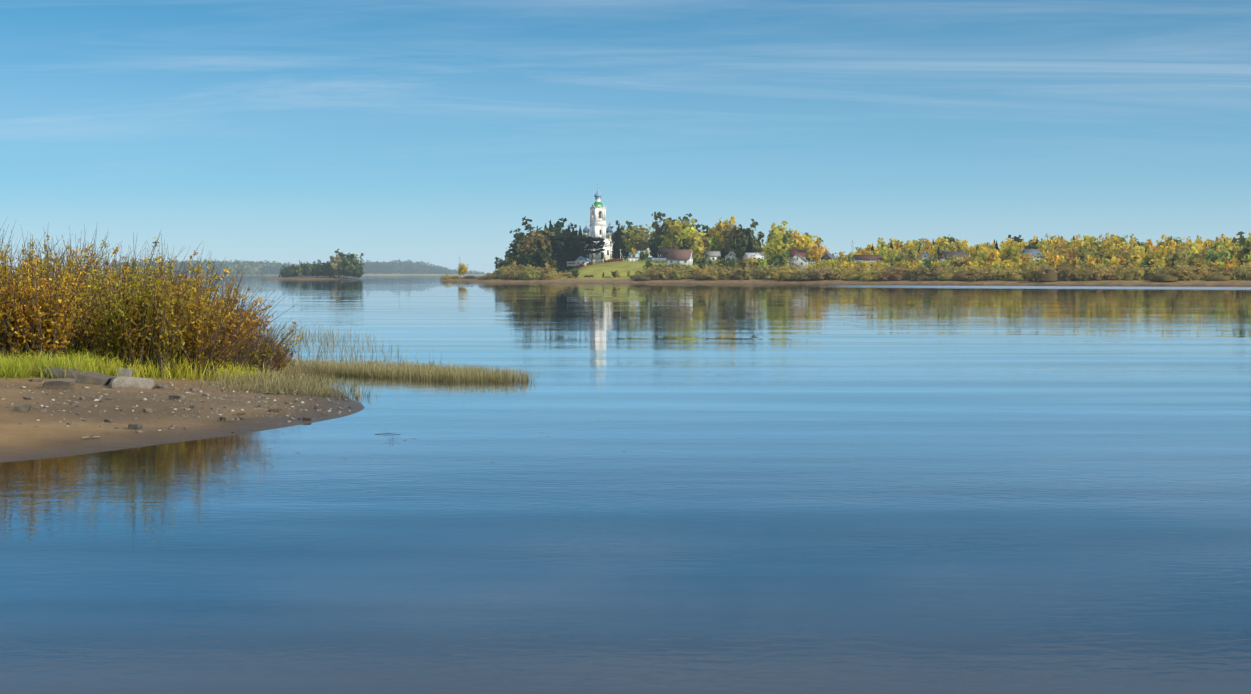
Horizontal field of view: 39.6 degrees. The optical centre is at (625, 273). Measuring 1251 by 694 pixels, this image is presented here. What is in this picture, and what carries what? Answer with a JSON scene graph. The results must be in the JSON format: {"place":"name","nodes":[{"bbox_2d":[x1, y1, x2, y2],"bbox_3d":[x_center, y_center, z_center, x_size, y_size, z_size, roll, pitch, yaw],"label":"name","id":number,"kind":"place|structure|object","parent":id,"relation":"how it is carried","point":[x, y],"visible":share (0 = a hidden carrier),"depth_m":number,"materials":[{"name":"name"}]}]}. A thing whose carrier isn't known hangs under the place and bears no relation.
{"place":"outdoors","nodes":[
{"label":"outdoors","id":0,"kind":"place"},
{"bbox_2d":[103,249,491,278],"bbox_3d":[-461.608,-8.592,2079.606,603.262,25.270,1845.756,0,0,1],"label":"island and distant trees","id":1,"kind":"structure","parent":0,"point":[348,265],"depth_m":2421.27,"materials":[{"name":"green plant"}]},
{"bbox_2d":[0,273,1250,693],"bbox_3d":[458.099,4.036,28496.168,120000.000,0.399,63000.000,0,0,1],"label":"water","id":2,"kind":"structure","parent":0,"point":[896,489],"depth_m":30.39,"materials":[{"name":"blue liquid"}]},
{"bbox_2d":[0,257,1250,461],"bbox_3d":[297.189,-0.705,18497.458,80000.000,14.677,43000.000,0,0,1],"label":"ground","id":3,"kind":"structure","parent":0,"point":[46,435],"depth_m":49.76,"materials":[{"name":"brown sand"}]},
{"bbox_2d":[0,222,305,377],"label":"willow thicket","id":4,"kind":"object","parent":3,"relation":"on","point":[168,303],"depth_m":63.07,"materials":[{"name":"green plant"}]},
{"bbox_2d":[14,367,322,429],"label":"shore rocks","id":5,"kind":"object","parent":3,"relation":"on","point":[126,380],"visible":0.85,"depth_m":56.04,"materials":[{"name":"stone"}]},
{"bbox_2d":[0,377,352,432],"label":"shore pebbles","id":6,"kind":"object","parent":3,"relation":"on","point":[211,408],"visible":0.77,"depth_m":51.10,"materials":[{"name":"gravel"}]},
{"bbox_2d":[0,320,536,398],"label":"grass","id":7,"kind":"structure","parent":3,"relation":"on","point":[28,368],"depth_m":63.55,"materials":[{"name":"green plant"}]},
{"bbox_2d":[583,191,620,277],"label":"church","id":8,"kind":"structure","parent":3,"relation":"on","point":[597,196],"depth_m":861.88,"materials":[{"name":"paint"}]},
{"bbox_2d":[440,211,1250,282],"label":"bank trees","id":9,"kind":"object","parent":3,"relation":"on","point":[550,252],"visible":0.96,"depth_m":727.86,"materials":[{"name":"green plant"}]},
{"bbox_2d":[0,0,1250,272],"label":"sky","id":10,"kind":"structure","parent":0,"point":[280,131],"materials":[{"name":"blue"}]},
{"bbox_2d":[458,187,1043,277],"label":"buildings","id":11,"kind":"structure","parent":0,"point":[672,255],"depth_m":831.62,"materials":[{"name":"paint"}]}
]}

